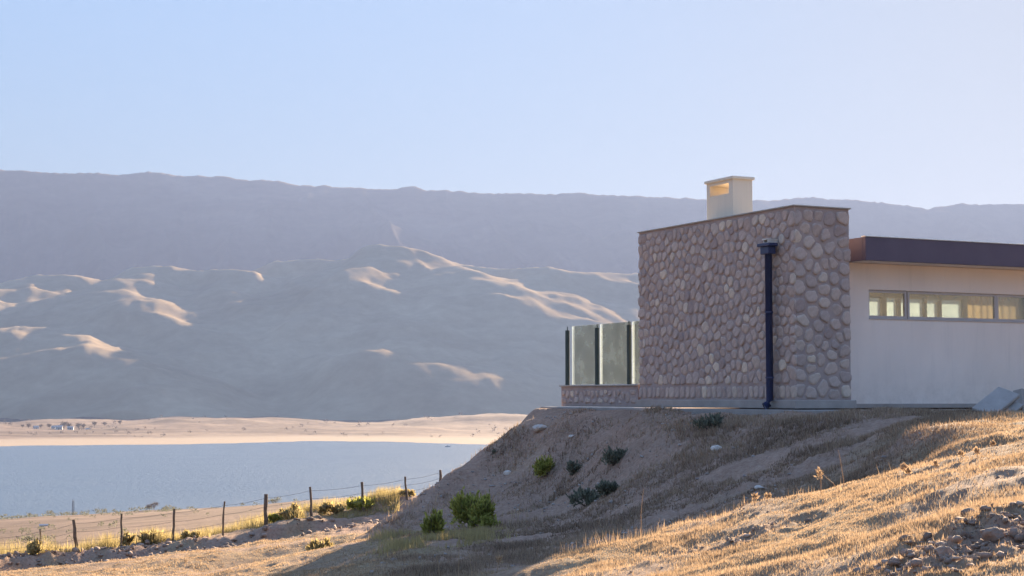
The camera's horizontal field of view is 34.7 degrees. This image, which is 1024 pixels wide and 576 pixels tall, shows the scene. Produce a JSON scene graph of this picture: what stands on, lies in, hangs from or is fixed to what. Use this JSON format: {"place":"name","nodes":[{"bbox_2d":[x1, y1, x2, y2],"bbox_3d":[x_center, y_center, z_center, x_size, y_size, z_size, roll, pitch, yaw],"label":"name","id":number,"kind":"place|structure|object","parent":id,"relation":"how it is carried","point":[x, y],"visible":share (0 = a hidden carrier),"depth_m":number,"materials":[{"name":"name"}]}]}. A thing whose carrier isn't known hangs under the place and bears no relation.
{"place":"outdoors","nodes":[
{"label":"outdoors","id":0,"kind":"place"},
{"bbox_2d":[0,441,488,518],"bbox_3d":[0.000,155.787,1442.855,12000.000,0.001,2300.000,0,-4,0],"label":"lake water","id":1,"kind":"structure","parent":0,"point":[39,480],"depth_m":1295.57,"materials":[{"name":"blue liquid"}]},
{"bbox_2d":[305,536,334,550],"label":"shrub","id":2,"kind":"object","parent":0,"point":[313,544],"depth_m":29.24,"materials":[{"name":"beige plant"}]},
{"bbox_2d":[0,244,958,420],"bbox_3d":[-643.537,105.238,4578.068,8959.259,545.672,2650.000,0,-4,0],"label":"hills","id":3,"kind":"structure","parent":0,"point":[375,332],"depth_m":3962.80,"materials":[{"name":"beige soil"}]},
{"bbox_2d":[0,408,1023,575],"bbox_3d":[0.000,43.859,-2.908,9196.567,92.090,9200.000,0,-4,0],"label":"ground","id":4,"kind":"structure","parent":0,"point":[459,429],"depth_m":28.40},
{"bbox_2d":[26,537,43,554],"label":"shrub","id":5,"kind":"object","parent":4,"relation":"on","point":[34,547],"visible":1,"depth_m":39.10,"materials":[{"name":"green plant"}]},
{"bbox_2d":[55,425,62,429],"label":"house","id":6,"kind":"structure","parent":4,"relation":"on","point":[59,427],"depth_m":2548.25,"materials":[{"name":"metal"}]},
{"bbox_2d":[0,505,192,519],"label":"lakeside scrub","id":7,"kind":"object","parent":4,"relation":"on","point":[166,508],"visible":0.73,"depth_m":685.27,"materials":[{"name":"grey plant"}]},
{"bbox_2d":[119,531,135,545],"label":"shrub","id":8,"kind":"object","parent":4,"relation":"on","point":[128,539],"visible":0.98,"depth_m":40.90,"materials":[{"name":"green plant"}]},
{"bbox_2d":[137,528,168,544],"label":"shrub","id":9,"kind":"object","parent":4,"relation":"on","point":[146,532],"visible":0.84,"depth_m":41.05,"materials":[{"name":"green plant"}]},
{"bbox_2d":[0,496,352,544],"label":"plain scrub","id":10,"kind":"object","parent":4,"relation":"on","point":[42,538],"visible":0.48,"depth_m":206.22,"materials":[{"name":"grey plant"}]},
{"bbox_2d":[0,515,381,567],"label":"bank clods","id":11,"kind":"object","parent":4,"relation":"on","point":[167,542],"visible":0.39,"depth_m":39.70,"materials":[{"name":"soil"}]},
{"bbox_2d":[181,530,201,538],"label":"shrub","id":12,"kind":"object","parent":4,"relation":"on","point":[186,533],"visible":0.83,"depth_m":41.57,"materials":[{"name":"green plant"}]},
{"bbox_2d":[0,485,402,554],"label":"grass","id":13,"kind":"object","parent":4,"relation":"on","point":[387,499],"visible":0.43,"depth_m":42.71,"materials":[{"name":"yellow plant"}]},
{"bbox_2d":[2,470,441,552],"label":"wire fence","id":14,"kind":"object","parent":4,"relation":"on","point":[74,523],"visible":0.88,"depth_m":41.71,"materials":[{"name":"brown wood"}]},
{"bbox_2d":[3,412,506,435],"bbox_3d":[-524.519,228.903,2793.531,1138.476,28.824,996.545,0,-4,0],"label":"scrub","id":15,"kind":"object","parent":4,"relation":"on","point":[127,431],"visible":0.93,"depth_m":2546.30,"materials":[{"name":"plant"}]},
{"bbox_2d":[268,496,281,502],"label":"tree","id":16,"kind":"object","parent":4,"relation":"on","point":[271,500],"visible":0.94,"depth_m":417.27,"materials":[{"name":"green plant"}]},
{"bbox_2d":[268,513,283,522],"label":"shrub","id":17,"kind":"object","parent":4,"relation":"on","point":[274,517],"visible":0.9,"depth_m":42.31,"materials":[{"name":"green plant"}]},
{"bbox_2d":[278,502,307,518],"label":"shrub","id":18,"kind":"object","parent":4,"relation":"on","point":[283,511],"visible":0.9,"depth_m":42.46,"materials":[{"name":"green plant"}]},
{"bbox_2d":[316,500,345,514],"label":"shrub","id":19,"kind":"object","parent":4,"relation":"on","point":[327,507],"visible":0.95,"depth_m":43.07,"materials":[{"name":"green plant"}]},
{"bbox_2d":[344,495,374,509],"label":"shrub","id":20,"kind":"object","parent":4,"relation":"on","point":[359,505],"visible":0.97,"depth_m":43.13,"materials":[{"name":"green plant"}]},
{"bbox_2d":[399,488,415,496],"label":"shrub","id":21,"kind":"object","parent":4,"relation":"on","point":[411,493],"visible":0.79,"depth_m":44.18,"materials":[{"name":"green plant"}]},
{"bbox_2d":[419,508,446,534],"bbox_3d":[-1.182,3.531,24.602,0.428,0.510,0.272,0,-4,0],"label":"shrub","id":22,"kind":"object","parent":4,"relation":"on","point":[436,523],"visible":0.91,"depth_m":24.55,"materials":[{"name":"green plant"}]},
{"bbox_2d":[364,518,516,559],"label":"yellow grass tufts","id":23,"kind":"object","parent":4,"relation":"on","point":[467,534],"visible":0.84,"depth_m":23.34,"materials":[{"name":"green plant"}]},
{"bbox_2d":[443,486,495,526],"bbox_3d":[-0.651,3.622,26.963,0.751,0.716,0.926,2,-5,-33],"label":"shrub","id":24,"kind":"object","parent":4,"relation":"on","point":[462,507],"visible":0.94,"depth_m":26.94,"materials":[{"name":"green plant"}]},
{"bbox_2d":[467,513,501,528],"bbox_3d":[-0.460,3.786,26.487,0.480,0.313,0.468,2,-4,-32],"label":"shrub","id":25,"kind":"object","parent":4,"relation":"on","point":[486,520],"visible":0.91,"depth_m":26.46,"materials":[{"name":"green plant"}]},
{"bbox_2d":[496,555,503,572],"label":"dry stalk","id":26,"kind":"object","parent":4,"relation":"on","point":[499,558],"visible":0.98,"depth_m":14.37,"materials":[{"name":"plant"}]},
{"bbox_2d":[503,470,510,474],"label":"rock","id":27,"kind":"object","parent":4,"relation":"on","point":[507,472],"visible":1,"depth_m":30.99,"materials":[{"name":"grey stone"}]},
{"bbox_2d":[0,409,1023,575],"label":"dry grass","id":28,"kind":"structure","parent":4,"relation":"on","point":[889,485],"depth_m":11.95,"materials":[{"name":"plant"}]},
{"bbox_2d":[532,424,546,431],"bbox_3d":[0.539,2.739,31.977,0.315,0.153,0.300,-4,-5,43],"label":"rock","id":29,"kind":"object","parent":4,"relation":"on","point":[538,427],"visible":0.98,"depth_m":31.89,"materials":[{"name":"grey stone"}]},
{"bbox_2d":[532,455,555,477],"bbox_3d":[0.588,3.244,29.886,0.466,0.421,0.575,0,-4,0],"label":"shrub","id":30,"kind":"object","parent":4,"relation":"on","point":[542,466],"visible":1,"depth_m":29.71,"materials":[{"name":"green plant"}]},
{"bbox_2d":[566,460,581,475],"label":"shrub","id":31,"kind":"object","parent":4,"relation":"on","point":[572,468],"visible":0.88,"depth_m":29.09,"materials":[{"name":"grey plant"}]},
{"bbox_2d":[564,485,602,508],"bbox_3d":[1.211,3.344,26.129,0.590,0.387,0.558,3,-5,-43],"label":"shrub","id":32,"kind":"object","parent":4,"relation":"on","point":[588,495],"visible":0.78,"depth_m":26.15,"materials":[{"name":"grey plant"}]},
{"bbox_2d":[559,384,639,406],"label":"terrace wall","id":33,"kind":"structure","parent":4,"relation":"on","point":[621,395],"depth_m":32.87,"materials":[{"name":"grey stone"}]},
{"bbox_2d":[565,321,639,384],"bbox_3d":[1.843,1.332,33.103,0.114,1.247,3.117,2,-4,-26],"label":"glass railing","id":34,"kind":"object","parent":33,"relation":"on","point":[616,359],"visible":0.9,"depth_m":33.16,"materials":[{"name":"clear glass"}]},
{"bbox_2d":[594,479,618,497],"bbox_3d":[1.496,3.150,25.756,0.432,0.313,0.272,0,-4,0],"label":"shrub","id":35,"kind":"object","parent":4,"relation":"on","point":[605,487],"visible":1,"depth_m":25.72,"materials":[{"name":"green plant"}]},
{"bbox_2d":[601,445,627,465],"bbox_3d":[1.750,2.819,27.419,0.542,0.400,0.565,0,-4,0],"label":"shrub","id":36,"kind":"object","parent":4,"relation":"on","point":[610,456],"visible":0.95,"depth_m":27.27,"materials":[{"name":"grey plant"}]},
{"bbox_2d":[364,407,920,573],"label":"loose stones","id":37,"kind":"object","parent":4,"relation":"on","point":[591,455],"visible":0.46,"depth_m":26.46,"materials":[{"name":"grey stone"}]},
{"bbox_2d":[366,405,1020,575],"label":"dead scrub","id":38,"kind":"object","parent":4,"relation":"on","point":[524,551],"visible":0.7,"depth_m":22.86,"materials":[{"name":"brown plant"}]},
{"bbox_2d":[689,411,725,430],"bbox_3d":[3.133,2.133,26.221,0.581,0.332,0.434,-1,-4,10],"label":"shrub","id":39,"kind":"object","parent":4,"relation":"on","point":[714,420],"visible":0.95,"depth_m":26.16,"materials":[{"name":"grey plant"}]},
{"bbox_2d":[710,445,721,450],"bbox_3d":[3.090,2.439,24.793,0.176,0.125,0.152,2,-4,-23],"label":"rock","id":40,"kind":"object","parent":4,"relation":"on","point":[715,447],"visible":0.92,"depth_m":24.74,"materials":[{"name":"grey stone"}]},
{"bbox_2d":[751,493,759,505],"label":"dry stalk","id":41,"kind":"object","parent":4,"relation":"on","point":[755,496],"visible":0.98,"depth_m":13.91,"materials":[{"name":"plant"}]},
{"bbox_2d":[494,445,1023,575],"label":"foreground grit","id":42,"kind":"object","parent":4,"relation":"on","point":[945,557],"visible":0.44,"depth_m":10.33,"materials":[{"name":"stone"}]},
{"bbox_2d":[754,485,764,489],"bbox_3d":[2.998,2.420,19.841,0.141,0.063,0.136,2,-4,-29],"label":"rock","id":43,"kind":"object","parent":4,"relation":"on","point":[757,487],"visible":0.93,"depth_m":19.79,"materials":[{"name":"grey stone"}]},
{"bbox_2d":[764,493,771,502],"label":"dry stalk","id":44,"kind":"object","parent":4,"relation":"on","point":[767,495],"visible":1,"depth_m":13.90,"materials":[{"name":"plant"}]},
{"bbox_2d":[814,467,823,493],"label":"dry stalk","id":45,"kind":"object","parent":4,"relation":"on","point":[819,471],"visible":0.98,"depth_m":13.73,"materials":[{"name":"plant"}]},
{"bbox_2d":[635,176,1023,408],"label":"house","id":46,"kind":"structure","parent":4,"relation":"on","point":[741,304],"depth_m":28.82,"materials":[{"name":"stone"}]},
{"bbox_2d":[869,290,906,318],"bbox_3d":[6.566,0.288,28.722,0.866,0.491,0.050,2,-4,-26],"label":"window","id":47,"kind":"structure","parent":46,"relation":"in","point":[904,293],"depth_m":28.79,"materials":[{"name":"metal"}]},
{"bbox_2d":[906,291,996,320],"bbox_3d":[7.890,0.331,29.371,2.043,0.491,0.050,2,-4,-26],"label":"window","id":48,"kind":"structure","parent":46,"relation":"in","point":[993,296],"depth_m":29.35,"materials":[{"name":"metal"}]},
{"bbox_2d":[996,294,1023,321],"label":"window","id":49,"kind":"structure","parent":46,"relation":"in","point":[1016,301],"depth_m":30.03,"materials":[{"name":"metal"}]},
{"bbox_2d":[673,501,1023,575],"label":"soil clods","id":50,"kind":"object","parent":4,"relation":"on","point":[986,553],"visible":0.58,"depth_m":8.14,"materials":[{"name":"soil"}]},
{"bbox_2d":[852,567,861,572],"bbox_3d":[1.811,1.484,8.577,0.061,0.043,0.063,-2,-4,25],"label":"rock","id":51,"kind":"object","parent":4,"relation":"on","point":[856,569],"visible":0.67,"depth_m":8.56,"materials":[{"name":"stone"}]},
{"bbox_2d":[899,463,907,476],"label":"dry stalk","id":52,"kind":"object","parent":4,"relation":"on","point":[903,466],"visible":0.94,"depth_m":13.23,"materials":[{"name":"plant"}]},
{"bbox_2d":[899,535,909,540],"bbox_3d":[2.156,1.373,8.984,0.063,0.041,0.065,1,-4,-10],"label":"rock","id":53,"kind":"object","parent":4,"relation":"on","point":[903,537],"visible":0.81,"depth_m":8.96,"materials":[{"name":"stone"}]},
{"bbox_2d":[904,466,911,475],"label":"dry stalk","id":54,"kind":"object","parent":4,"relation":"on","point":[908,470],"visible":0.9,"depth_m":13.22,"materials":[{"name":"plant"}]},
{"bbox_2d":[932,460,939,469],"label":"dry stalk","id":55,"kind":"object","parent":4,"relation":"on","point":[935,462],"visible":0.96,"depth_m":13.13,"materials":[{"name":"plant"}]},
{"bbox_2d":[935,546,954,556],"bbox_3d":[2.079,1.273,7.870,0.085,0.070,0.091,1,-4,-18],"label":"rock","id":56,"kind":"object","parent":4,"relation":"on","point":[941,550],"visible":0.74,"depth_m":7.84,"materials":[{"name":"stone"}]},
{"bbox_2d":[957,449,965,460],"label":"dry stalk","id":57,"kind":"object","parent":4,"relation":"on","point":[960,453],"visible":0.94,"depth_m":13.04,"materials":[{"name":"plant"}]},
{"bbox_2d":[961,508,974,515],"bbox_3d":[2.562,1.268,9.207,0.075,0.063,0.094,0,-4,-6],"label":"rock","id":58,"kind":"object","parent":4,"relation":"on","point":[965,511],"visible":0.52,"depth_m":9.19,"materials":[{"name":"stone"}]},
{"bbox_2d":[973,446,981,456],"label":"dry stalk","id":59,"kind":"object","parent":4,"relation":"on","point":[976,450],"visible":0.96,"depth_m":13.04,"materials":[{"name":"plant"}]},
{"bbox_2d":[982,527,1003,541],"bbox_3d":[2.349,1.211,8.010,0.096,0.086,0.105,2,-4,-24],"label":"rock","id":60,"kind":"object","parent":4,"relation":"on","point":[993,534],"visible":0.97,"depth_m":7.98,"materials":[{"name":"stone"}]},
{"bbox_2d":[1005,401,1023,410],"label":"concrete block","id":61,"kind":"object","parent":4,"relation":"on","point":[1016,406],"depth_m":23.95,"materials":[{"name":"grey concrete"}]},
{"bbox_2d":[972,387,1019,412],"bbox_3d":[7.098,1.682,24.011,0.694,0.070,0.369,-30,35,-32],"label":"concrete slab","id":62,"kind":"object","parent":61,"relation":"on","point":[999,398],"depth_m":23.99,"materials":[{"name":"grey concrete"}]},
{"bbox_2d":[1013,389,1023,403],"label":"concrete block","id":63,"kind":"object","parent":4,"relation":"on","point":[1020,392],"depth_m":24.54,"materials":[{"name":"grey concrete"}]},
{"bbox_2d":[0,169,1023,282],"bbox_3d":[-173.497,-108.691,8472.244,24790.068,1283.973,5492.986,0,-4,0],"label":"mountain range","id":64,"kind":"structure","parent":0,"point":[99,226],"depth_m":8411.88,"materials":[{"name":"grey stone"}]},
{"bbox_2d":[0,0,1023,209],"label":"sky","id":65,"kind":"structure","parent":0,"point":[914,103],"materials":[{"name":"blue"}]},
{"bbox_2d":[354,408,891,575],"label":"tall dry grass","id":66,"kind":"structure","parent":0,"point":[598,538],"depth_m":14.62,"materials":[{"name":"plant"}]},
{"bbox_2d":[541,407,962,414],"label":"pavement","id":67,"kind":"structure","parent":0,"point":[744,411],"depth_m":28.20,"materials":[{"name":"concrete"}]}
]}

